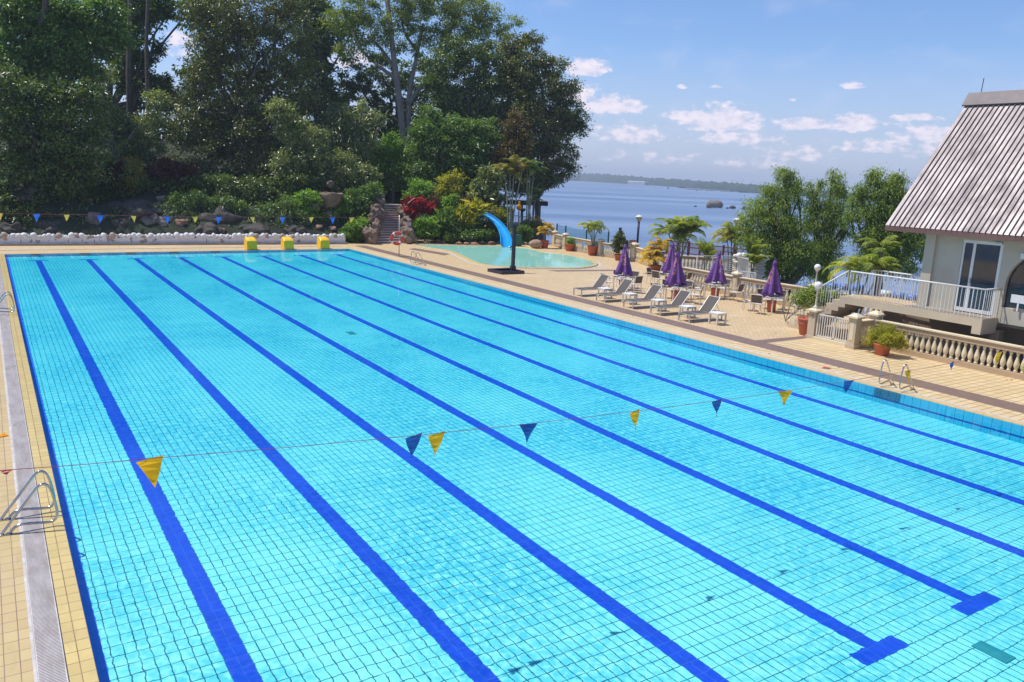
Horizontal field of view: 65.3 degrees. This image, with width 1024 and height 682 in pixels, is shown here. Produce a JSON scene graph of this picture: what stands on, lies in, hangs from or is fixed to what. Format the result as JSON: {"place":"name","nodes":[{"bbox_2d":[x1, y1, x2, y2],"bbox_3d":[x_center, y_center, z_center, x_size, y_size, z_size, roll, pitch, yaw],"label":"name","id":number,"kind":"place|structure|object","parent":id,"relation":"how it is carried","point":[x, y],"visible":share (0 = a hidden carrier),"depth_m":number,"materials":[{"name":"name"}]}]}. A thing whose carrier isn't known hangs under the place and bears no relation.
{"place":"outdoors","nodes":[
{"label":"outdoors","id":0,"kind":"place"},
{"bbox_2d":[0,259,98,681],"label":"deck","id":1,"kind":"structure","parent":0,"point":[16,664],"depth_m":10.65,"materials":[{"name":"tile"}]},
{"bbox_2d":[0,328,37,681],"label":"grating frame","id":2,"kind":"object","parent":1,"relation":"on","point":[28,603],"visible":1,"depth_m":11.51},
{"bbox_2d":[0,470,58,535],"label":"pool ladder","id":3,"kind":"object","parent":1,"relation":"on","point":[51,490],"visible":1,"depth_m":12.38,"materials":[{"name":"silver metal"}]},
{"bbox_2d":[0,267,68,681],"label":"drain grating","id":4,"kind":"object","parent":1,"relation":"on","point":[50,660],"visible":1,"depth_m":11.74,"materials":[{"name":"plastic"}]},
{"bbox_2d":[0,254,98,681],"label":"coping","id":5,"kind":"object","parent":1,"relation":"on","point":[79,656],"visible":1,"depth_m":11.87,"materials":[{"name":"tile"}]},
{"bbox_2d":[0,244,343,253],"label":"deck","id":6,"kind":"structure","parent":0,"point":[83,249],"depth_m":51.28,"materials":[{"name":"tile"}]},
{"bbox_2d":[0,232,347,245],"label":"planter wall","id":7,"kind":"structure","parent":6,"relation":"on","point":[70,239],"depth_m":53.87,"materials":[{"name":"concrete"}]},
{"bbox_2d":[0,133,498,241],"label":"hillside","id":8,"kind":"structure","parent":0,"point":[105,225],"depth_m":57.33,"materials":[{"name":"plant"}]},
{"bbox_2d":[8,183,38,205],"bbox_3d":[-32.873,-9.534,53.855,2.785,2.222,2.172,8,13,24],"label":"rock","id":9,"kind":"object","parent":8,"relation":"on","point":[30,189],"visible":0.45,"depth_m":53.07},
{"bbox_2d":[0,191,47,225],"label":"shrub","id":10,"kind":"object","parent":8,"relation":"on","point":[4,199],"visible":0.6,"depth_m":52.14,"materials":[{"name":"green plant"}]},
{"bbox_2d":[1,166,117,201],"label":"undergrowth","id":11,"kind":"object","parent":8,"relation":"on","point":[99,194],"visible":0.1,"depth_m":56.84,"materials":[{"name":"green plant"}]},
{"bbox_2d":[0,59,124,210],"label":"vine covered tree","id":12,"kind":"object","parent":8,"relation":"on","point":[56,162],"visible":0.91,"depth_m":53.99,"materials":[{"name":"green plant"}]},
{"bbox_2d":[0,0,145,100],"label":"broadleaf tree","id":13,"kind":"object","parent":8,"relation":"on","point":[82,31],"visible":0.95,"depth_m":56.27,"materials":[{"name":"green plant"}]},
{"bbox_2d":[0,0,210,141],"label":"back tree","id":14,"kind":"object","parent":8,"relation":"on","point":[141,107],"visible":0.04,"depth_m":78.27,"materials":[{"name":"green plant"}]},
{"bbox_2d":[69,59,176,181],"bbox_3d":[-29.683,-16.204,60.677,7.728,9.810,5.561,0,12,-12],"label":"speckled tree","id":15,"kind":"object","parent":8,"relation":"on","point":[132,141],"visible":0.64,"depth_m":60.68,"materials":[{"name":"green plant"}]},
{"bbox_2d":[121,155,145,195],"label":"creeper","id":16,"kind":"object","parent":8,"relation":"on","point":[134,168],"visible":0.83,"depth_m":57.92,"materials":[{"name":"green plant"}]},
{"bbox_2d":[108,199,161,218],"bbox_3d":[-26.777,-9.113,56.274,3.610,1.751,3.147,-6,14,-34],"label":"rock","id":17,"kind":"object","parent":8,"relation":"on","point":[137,208],"visible":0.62,"depth_m":55.65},
{"bbox_2d":[95,0,179,126],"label":"gap tree","id":18,"kind":"object","parent":8,"relation":"on","point":[153,12],"visible":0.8,"depth_m":65.70,"materials":[{"name":"green plant"}]},
{"bbox_2d":[96,170,221,199],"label":"undergrowth","id":19,"kind":"object","parent":8,"relation":"on","point":[193,183],"visible":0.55,"depth_m":58.98,"materials":[{"name":"green plant"}]},
{"bbox_2d":[29,205,312,228],"bbox_3d":[-24.296,-8.143,57.295,20.374,3.130,3.122,-4,13,-28],"label":"creeper","id":20,"kind":"object","parent":8,"relation":"on","point":[193,215],"visible":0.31,"depth_m":56.53,"materials":[{"name":"green plant"}]},
{"bbox_2d":[141,156,202,191],"bbox_3d":[-25.518,-12.486,59.874,4.513,2.802,2.884,-5,14,-33],"label":"shrub","id":21,"kind":"object","parent":8,"relation":"on","point":[184,170],"visible":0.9,"depth_m":59.45,"materials":[{"name":"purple plant"}]},
{"bbox_2d":[155,187,219,212],"bbox_3d":[-23.450,-9.585,58.425,5.056,3.313,2.926,-5,14,-33],"label":"shrub","id":22,"kind":"object","parent":8,"relation":"on","point":[197,197],"visible":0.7,"depth_m":57.95,"materials":[{"name":"green plant"}]},
{"bbox_2d":[197,205,242,223],"bbox_3d":[-21.086,-9.123,59.538,4.277,2.022,4.100,0,12,-10],"label":"rock","id":23,"kind":"object","parent":8,"relation":"on","point":[226,215],"visible":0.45,"depth_m":58.09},
{"bbox_2d":[208,193,251,214],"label":"shrub","id":24,"kind":"object","parent":8,"relation":"on","point":[222,200],"visible":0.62,"depth_m":59.02,"materials":[{"name":"green plant"}]},
{"bbox_2d":[154,0,327,182],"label":"olive tree","id":25,"kind":"object","parent":8,"relation":"on","point":[240,120],"visible":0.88,"depth_m":65.48,"materials":[{"name":"green plant"}]},
{"bbox_2d":[200,164,331,203],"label":"undergrowth","id":26,"kind":"object","parent":8,"relation":"on","point":[255,189],"visible":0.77,"depth_m":61.65,"materials":[{"name":"green plant"}]},
{"bbox_2d":[249,192,309,222],"bbox_3d":[-17.779,-9.710,60.893,5.205,3.266,3.479,-5,14,-33],"label":"shrub","id":27,"kind":"object","parent":8,"relation":"on","point":[281,203],"visible":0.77,"depth_m":60.44,"materials":[{"name":"green plant"}]},
{"bbox_2d":[165,0,413,163],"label":"back tree","id":28,"kind":"object","parent":8,"relation":"on","point":[334,82],"visible":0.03,"depth_m":82.86,"materials":[{"name":"green plant"}]},
{"bbox_2d":[290,188,325,221],"bbox_3d":[-15.638,-10.517,61.940,3.176,2.636,2.878,-5,14,-33],"label":"shrub","id":29,"kind":"object","parent":8,"relation":"on","point":[303,199],"visible":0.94,"depth_m":61.46,"materials":[{"name":"green plant"}]},
{"bbox_2d":[278,0,347,160],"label":"dark conifer","id":30,"kind":"object","parent":8,"relation":"on","point":[325,48],"visible":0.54,"depth_m":78.98,"materials":[{"name":"green plant"}]},
{"bbox_2d":[261,95,383,201],"bbox_3d":[-15.280,-15.084,64.654,9.844,8.966,5.331,-2,13,-20],"label":"understorey tree","id":31,"kind":"object","parent":8,"relation":"on","point":[340,170],"visible":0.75,"depth_m":63.95,"materials":[{"name":"green plant"}]},
{"bbox_2d":[338,213,368,242],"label":"shrub","id":32,"kind":"object","parent":8,"relation":"on","point":[354,228],"visible":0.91,"depth_m":61.16,"materials":[{"name":"green plant"}]},
{"bbox_2d":[314,97,396,167],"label":"drooping tree","id":33,"kind":"object","parent":8,"relation":"on","point":[347,126],"visible":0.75,"depth_m":68.02,"materials":[{"name":"green plant"}]},
{"bbox_2d":[334,179,385,226],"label":"undergrowth","id":34,"kind":"object","parent":8,"relation":"on","point":[361,205],"visible":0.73,"depth_m":63.37,"materials":[{"name":"green plant"}]},
{"bbox_2d":[377,203,400,242],"bbox_3d":[-10.042,-9.704,65.668,2.952,2.854,8.600,0,12,-12],"label":"stairway","id":35,"kind":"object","parent":8,"relation":"on","point":[390,226],"visible":0.31,"depth_m":64.18,"materials":[{"name":"stone"}]},
{"bbox_2d":[332,52,457,142],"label":"back tree","id":36,"kind":"object","parent":8,"relation":"on","point":[377,101],"visible":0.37,"depth_m":86.98,"materials":[{"name":"green plant"}]},
{"bbox_2d":[370,127,421,203],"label":"bright shrub tree","id":37,"kind":"object","parent":8,"relation":"on","point":[390,154],"visible":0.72,"depth_m":70.21,"materials":[{"name":"green plant"}]},
{"bbox_2d":[400,176,435,220],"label":"shrub","id":38,"kind":"object","parent":8,"relation":"on","point":[419,188],"visible":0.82,"depth_m":65.15,"materials":[{"name":"green plant"}]},
{"bbox_2d":[400,194,436,223],"bbox_3d":[-7.521,-10.217,64.457,3.119,3.503,2.074,-5,14,-33],"label":"cordyline","id":39,"kind":"object","parent":8,"relation":"on","point":[417,207],"visible":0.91,"depth_m":64.06,"materials":[{"name":"red plant"}]},
{"bbox_2d":[316,0,526,148],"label":"feathery tree","id":40,"kind":"object","parent":8,"relation":"on","point":[406,11],"visible":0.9,"depth_m":78.28,"materials":[{"name":"green plant"}]},
{"bbox_2d":[434,166,466,198],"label":"shrub","id":41,"kind":"object","parent":8,"relation":"on","point":[448,185],"visible":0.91,"depth_m":66.92,"materials":[{"name":"yellow plant"}]},
{"bbox_2d":[396,101,509,204],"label":"palm like tree","id":42,"kind":"object","parent":8,"relation":"on","point":[430,143],"visible":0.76,"depth_m":69.88,"materials":[{"name":"green plant"}]},
{"bbox_2d":[414,32,530,197],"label":"tree","id":43,"kind":"object","parent":8,"relation":"on","point":[449,95],"visible":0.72,"depth_m":75.45,"materials":[{"name":"green plant"}]},
{"bbox_2d":[465,161,509,208],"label":"frangipani tree","id":44,"kind":"object","parent":8,"relation":"on","point":[486,185],"visible":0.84,"depth_m":68.22,"materials":[{"name":"green plant"}]},
{"bbox_2d":[486,108,537,220],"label":"brown tree","id":45,"kind":"object","parent":8,"relation":"on","point":[513,143],"visible":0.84,"depth_m":71.15,"materials":[{"name":"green plant"}]},
{"bbox_2d":[489,27,594,239],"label":"shore tree","id":46,"kind":"object","parent":8,"relation":"on","point":[558,119],"visible":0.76,"depth_m":76.73,"materials":[{"name":"green plant"}]},
{"bbox_2d":[0,347,1021,486],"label":"flag line","id":47,"kind":"object","parent":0,"point":[150,467],"visible":1,"depth_m":9.86,"materials":[{"name":"multicoloured fabric"}]},
{"bbox_2d":[2,0,1023,190],"label":"sky","id":48,"kind":"structure","parent":0,"point":[718,91],"materials":[{"name":"blue"}]},
{"bbox_2d":[4,249,1023,678],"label":"pool wall","id":49,"kind":"structure","parent":0,"point":[988,425],"depth_m":26.52,"materials":[{"name":"tile"}]},
{"bbox_2d":[5,251,1023,681],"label":"pool floor","id":50,"kind":"structure","parent":0,"point":[811,533],"depth_m":15.46,"materials":[{"name":"tile"}]},
{"bbox_2d":[971,640,1015,663],"bbox_3d":[6.567,4.240,10.904,0.260,0.012,0.460,-5,14,-33],"label":"floor drain","id":51,"kind":"object","parent":50,"relation":"on","point":[993,652],"visible":1,"depth_m":10.89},
{"bbox_2d":[528,241,768,297],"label":"promenade","id":52,"kind":"structure","parent":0,"point":[693,262],"depth_m":58.95,"materials":[{"name":"stone"}]},
{"bbox_2d":[647,215,711,264],"bbox_3d":[10.751,-6.320,52.127,3.826,3.873,4.116,-5,14,-33],"label":"palm","id":53,"kind":"object","parent":52,"relation":"on","point":[676,226],"visible":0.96,"depth_m":51.45,"materials":[{"name":"green plant"}]},
{"bbox_2d":[675,254,737,271],"bbox_3d":[13.513,-5.229,53.867,2.942,1.330,5.744,-8,16,-42],"label":"balustrade","id":54,"kind":"object","parent":52,"relation":"on","point":[695,258],"visible":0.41,"depth_m":54.42,"materials":[{"name":"beige stone"}]},
{"bbox_2d":[665,241,762,261],"bbox_3d":[15.364,-6.873,61.602,0.251,1.240,9.195,-7,15,-37],"label":"picket fence","id":55,"kind":"object","parent":52,"relation":"on","point":[695,247],"visible":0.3,"depth_m":62.63,"materials":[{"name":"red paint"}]},
{"bbox_2d":[707,221,744,273],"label":"palm","id":56,"kind":"object","parent":52,"relation":"on","point":[726,236],"visible":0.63,"depth_m":49.77,"materials":[{"name":"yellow plant"}]},
{"bbox_2d":[737,236,772,288],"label":"palm","id":57,"kind":"object","parent":52,"relation":"on","point":[754,248],"visible":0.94,"depth_m":44.12,"materials":[{"name":"green plant"}]},
{"bbox_2d":[731,163,827,300],"bbox_3d":[15.500,-5.715,45.933,4.921,8.873,4.727,-5,14,-33],"label":"seaside tree","id":58,"kind":"object","parent":52,"relation":"on","point":[787,243],"visible":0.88,"depth_m":45.70,"materials":[{"name":"green plant"}]},
{"bbox_2d":[800,167,855,289],"bbox_3d":[19.668,-6.378,50.090,4.081,9.204,3.020,4,12,6],"label":"seaside tree","id":59,"kind":"object","parent":52,"relation":"on","point":[828,227],"visible":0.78,"depth_m":49.77,"materials":[{"name":"green plant"}]},
{"bbox_2d":[838,162,925,310],"bbox_3d":[20.557,-5.157,44.232,5.527,9.281,3.191,4,12,9],"label":"seaside tree","id":60,"kind":"object","parent":52,"relation":"on","point":[879,214],"visible":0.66,"depth_m":43.73,"materials":[{"name":"green plant"}]},
{"bbox_2d":[333,240,1022,425],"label":"pool deck","id":61,"kind":"structure","parent":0,"point":[745,323],"depth_m":39.81,"materials":[{"name":"tile"}]},
{"bbox_2d":[362,193,385,244],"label":"rock wall","id":62,"kind":"structure","parent":61,"relation":"on","point":[371,232],"depth_m":61.72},
{"bbox_2d":[397,204,416,243],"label":"rock wall","id":63,"kind":"structure","parent":61,"relation":"on","point":[407,232],"depth_m":62.53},
{"bbox_2d":[412,213,443,240],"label":"shrub","id":64,"kind":"object","parent":61,"relation":"on","point":[421,227],"visible":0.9,"depth_m":63.35,"materials":[{"name":"green plant"}]},
{"bbox_2d":[430,204,466,239],"bbox_3d":[-5.186,-9.571,64.447,3.465,3.014,2.676,4,12,6],"label":"shrub","id":65,"kind":"object","parent":61,"relation":"on","point":[444,216],"visible":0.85,"depth_m":64.11,"materials":[{"name":"green plant"}]},
{"bbox_2d":[450,195,489,228],"bbox_3d":[-3.804,-10.199,65.224,4.104,3.859,2.400,-3,13,-23],"label":"heliconia","id":66,"kind":"object","parent":61,"relation":"on","point":[467,210],"visible":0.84,"depth_m":64.88,"materials":[{"name":"yellow plant"}]},
{"bbox_2d":[442,225,497,243],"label":"shrub","id":67,"kind":"object","parent":61,"relation":"on","point":[471,234],"visible":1,"depth_m":64.24,"materials":[{"name":"green plant"}]},
{"bbox_2d":[482,212,511,247],"bbox_3d":[-1.189,-9.035,64.862,1.479,2.628,5.796,-2,13,-22],"label":"water slide","id":68,"kind":"object","parent":61,"relation":"on","point":[505,239],"visible":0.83,"depth_m":64.75,"materials":[{"name":"blue plastic"}]},
{"bbox_2d":[411,244,597,268],"bbox_3d":[-0.500,-6.139,56.787,10.079,0.071,16.603,-5,14,-33],"label":"wading pool rim","id":69,"kind":"object","parent":61,"relation":"on","point":[595,263],"visible":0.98,"depth_m":55.15,"materials":[{"name":"stone"}]},
{"bbox_2d":[487,226,524,274],"bbox_3d":[-0.303,-5.325,46.431,1.595,2.725,1.545,-5,14,-33],"label":"parasol post","id":70,"kind":"object","parent":61,"relation":"on","point":[512,269],"visible":1,"depth_m":46.56,"materials":[{"name":"black metal"}]},
{"bbox_2d":[420,245,592,267],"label":"wading pool floor","id":71,"kind":"structure","parent":61,"relation":"on","point":[495,255],"depth_m":55.78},
{"bbox_2d":[492,154,533,230],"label":"palm","id":72,"kind":"object","parent":61,"relation":"on","point":[509,169],"visible":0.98,"depth_m":66.88,"materials":[{"name":"green plant"}]},
{"bbox_2d":[517,157,549,242],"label":"palm","id":73,"kind":"object","parent":61,"relation":"on","point":[534,162],"visible":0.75,"depth_m":67.76,"materials":[{"name":"green plant"}]},
{"bbox_2d":[565,236,605,255],"bbox_3d":[5.441,-7.362,60.869,0.489,1.290,5.062,-4,13,-29],"label":"balustrade","id":74,"kind":"object","parent":61,"relation":"on","point":[579,247],"visible":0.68,"depth_m":60.64,"materials":[{"name":"beige stone"}]},
{"bbox_2d":[577,220,608,255],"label":"potted palm","id":75,"kind":"object","parent":61,"relation":"on","point":[591,226],"visible":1,"depth_m":59.00,"materials":[{"name":"plant"}]},
{"bbox_2d":[608,230,631,260],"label":"potted topiary","id":76,"kind":"object","parent":61,"relation":"on","point":[619,240],"visible":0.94,"depth_m":56.01,"materials":[{"name":"plant"}]},
{"bbox_2d":[614,244,632,285],"bbox_3d":[5.813,-3.845,41.415,0.972,2.384,1.029,4,12,6],"label":"closed umbrella","id":77,"kind":"object","parent":61,"relation":"on","point":[624,266],"visible":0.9,"depth_m":41.16,"materials":[{"name":"fabric"}]},
{"bbox_2d":[637,235,672,271],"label":"potted palm","id":78,"kind":"object","parent":61,"relation":"on","point":[654,253],"visible":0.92,"depth_m":49.11,"materials":[{"name":"plant"}]},
{"bbox_2d":[650,290,693,315],"bbox_3d":[6.973,-1.677,34.673,1.940,0.975,0.665,-5,14,-31],"label":"sun lounger","id":79,"kind":"object","parent":61,"relation":"on","point":[681,297],"visible":0.84,"depth_m":34.76,"materials":[{"name":"metal"}]},
{"bbox_2d":[664,251,686,300],"bbox_3d":[7.873,-3.083,38.153,1.088,2.380,1.002,0,11,-2],"label":"closed umbrella","id":80,"kind":"object","parent":61,"relation":"on","point":[676,276],"visible":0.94,"depth_m":37.95,"materials":[{"name":"fabric"}]},
{"bbox_2d":[347,246,1023,420],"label":"edge tiles","id":81,"kind":"object","parent":61,"relation":"on","point":[958,400],"visible":1,"depth_m":27.92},
{"bbox_2d":[352,249,1023,425],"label":"coping","id":82,"kind":"object","parent":61,"relation":"on","point":[901,392],"visible":1,"depth_m":26.82,"materials":[{"name":"tile"}]},
{"bbox_2d":[352,248,1023,422],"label":"drain","id":83,"kind":"object","parent":61,"relation":"on","point":[741,348],"visible":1,"depth_m":27.11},
{"bbox_2d":[358,245,1023,412],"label":"brown band","id":84,"kind":"object","parent":61,"relation":"on","point":[946,390],"visible":1,"depth_m":28.79,"materials":[{"name":"tile"}]},
{"bbox_2d":[390,215,403,255],"bbox_3d":[-7.613,-6.968,52.916,0.915,2.700,0.317,0,12,-13],"label":"life ring stand","id":85,"kind":"object","parent":84,"relation":"on","point":[400,234],"visible":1,"depth_m":52.85,"materials":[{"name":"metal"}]},
{"bbox_2d":[0,213,399,223],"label":"flag line","id":86,"kind":"object","parent":85,"relation":"attached to","point":[100,217],"visible":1,"depth_m":45.28,"materials":[{"name":"multicoloured fabric"}]},
{"bbox_2d":[678,295,722,322],"bbox_3d":[7.889,-1.350,33.288,1.940,0.975,0.665,-5,14,-32],"label":"sun lounger","id":87,"kind":"object","parent":61,"relation":"on","point":[709,304],"visible":0.84,"depth_m":33.38,"materials":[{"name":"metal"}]},
{"bbox_2d":[682,267,743,296],"bbox_3d":[10.456,-3.293,42.349,0.478,1.290,4.350,-5,14,-30],"label":"balustrade","id":88,"kind":"object","parent":61,"relation":"on","point":[735,282],"visible":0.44,"depth_m":42.23,"materials":[{"name":"beige stone"}]},
{"bbox_2d":[704,251,727,296],"bbox_3d":[10.142,-3.297,39.642,0.973,2.383,1.030,10,14,34],"label":"closed umbrella","id":89,"kind":"object","parent":61,"relation":"on","point":[716,273],"visible":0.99,"depth_m":39.44,"materials":[{"name":"fabric"}]},
{"bbox_2d":[761,260,783,311],"bbox_3d":[11.784,-2.492,36.105,0.923,2.380,1.129,7,14,28],"label":"closed umbrella","id":90,"kind":"object","parent":61,"relation":"on","point":[772,286],"visible":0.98,"depth_m":35.93,"materials":[{"name":"fabric"}]},
{"bbox_2d":[737,277,814,308],"bbox_3d":[12.891,-2.453,38.806,0.471,1.290,4.583,-6,14,-34],"label":"balustrade","id":91,"kind":"object","parent":61,"relation":"on","point":[752,281],"visible":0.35,"depth_m":39.44,"materials":[{"name":"beige stone"}]},
{"bbox_2d":[781,281,859,320],"bbox_3d":[11.933,-1.478,31.896,3.044,2.135,2.484,13,16,42],"label":"flowering shrub","id":92,"kind":"object","parent":61,"relation":"on","point":[803,295],"visible":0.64,"depth_m":31.47,"materials":[{"name":"green plant"}]},
{"bbox_2d":[788,294,869,328],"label":"terrace steps","id":93,"kind":"structure","parent":61,"relation":"on","point":[836,307],"depth_m":31.02,"materials":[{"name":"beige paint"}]},
{"bbox_2d":[822,254,903,314],"bbox_3d":[13.732,-1.760,31.647,2.852,3.544,1.956,10,14,32],"label":"palm","id":94,"kind":"object","parent":61,"relation":"on","point":[866,263],"visible":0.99,"depth_m":31.13,"materials":[{"name":"green plant"}]},
{"bbox_2d":[859,235,902,295],"bbox_3d":[16.713,-2.899,36.726,1.988,3.933,1.670,10,14,32],"label":"palm","id":95,"kind":"object","parent":61,"relation":"on","point":[882,248],"visible":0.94,"depth_m":36.31,"materials":[{"name":"green plant"}]},
{"bbox_2d":[761,336,1023,404],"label":"side deck tiles","id":96,"kind":"object","parent":61,"relation":"on","point":[985,384],"visible":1,"depth_m":25.85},
{"bbox_2d":[805,308,823,338],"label":"gate pillar","id":97,"kind":"structure","parent":96,"relation":"on","point":[812,322],"depth_m":30.19,"materials":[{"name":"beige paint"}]},
{"bbox_2d":[813,313,848,346],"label":"gate","id":98,"kind":"structure","parent":96,"relation":"on","point":[832,340],"depth_m":29.56,"materials":[{"name":"white metal"}]},
{"bbox_2d":[845,313,874,348],"bbox_3d":[12.595,-0.391,28.902,1.155,1.270,0.440,-5,14,-33],"label":"balustrade","id":99,"kind":"object","parent":96,"relation":"on","point":[858,323],"visible":0.87,"depth_m":28.67,"materials":[{"name":"beige stone"}]},
{"bbox_2d":[860,321,913,355],"bbox_3d":[12.916,-0.082,27.700,1.334,1.182,1.756,-5,14,-33],"label":"potted plant","id":100,"kind":"object","parent":96,"relation":"on","point":[884,339],"visible":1,"depth_m":27.52,"materials":[{"name":"green plant"}]},
{"bbox_2d":[867,311,1023,380],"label":"balustrade","id":101,"kind":"object","parent":96,"relation":"on","point":[876,316],"visible":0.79,"depth_m":26.55,"materials":[{"name":"beige stone"}]},
{"bbox_2d":[485,180,923,315],"bbox_3d":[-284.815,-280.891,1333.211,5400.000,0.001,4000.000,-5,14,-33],"label":"sea","id":102,"kind":"structure","parent":0,"point":[612,207],"depth_m":224.25,"materials":[{"name":"liquid"}]},
{"bbox_2d":[555,173,893,198],"bbox_3d":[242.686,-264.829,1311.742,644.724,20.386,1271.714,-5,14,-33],"label":"forest","id":103,"kind":"object","parent":102,"relation":"on","point":[671,182],"visible":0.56,"depth_m":1247.43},
{"bbox_2d":[883,79,1023,371],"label":"house","id":104,"kind":"structure","parent":0,"point":[961,205],"depth_m":27.89,"materials":[{"name":"concrete"}]},
{"bbox_2d":[845,297,997,327],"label":"raised terrace","id":105,"kind":"structure","parent":104,"relation":"attached to","point":[964,320],"depth_m":27.75,"materials":[{"name":"beige paint"}]},
{"bbox_2d":[848,271,1000,318],"bbox_3d":[14.453,-1.719,28.366,0.958,0.998,4.974,-5,14,-33],"label":"railing","id":106,"kind":"object","parent":105,"relation":"on","point":[929,282],"visible":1,"depth_m":27.52,"materials":[{"name":"metal"}]},
{"bbox_2d":[953,240,1003,314],"bbox_3d":[15.826,-2.169,27.129,0.163,2.435,1.320,-5,14,-33],"label":"door","id":107,"kind":"structure","parent":104,"relation":"in","point":[980,264],"depth_m":27.13,"materials":[{"name":"white paint"}]},
{"bbox_2d":[1004,261,1023,309],"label":"arched window","id":108,"kind":"structure","parent":104,"relation":"in","point":[1015,285],"depth_m":26.28,"materials":[{"name":"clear glass"}]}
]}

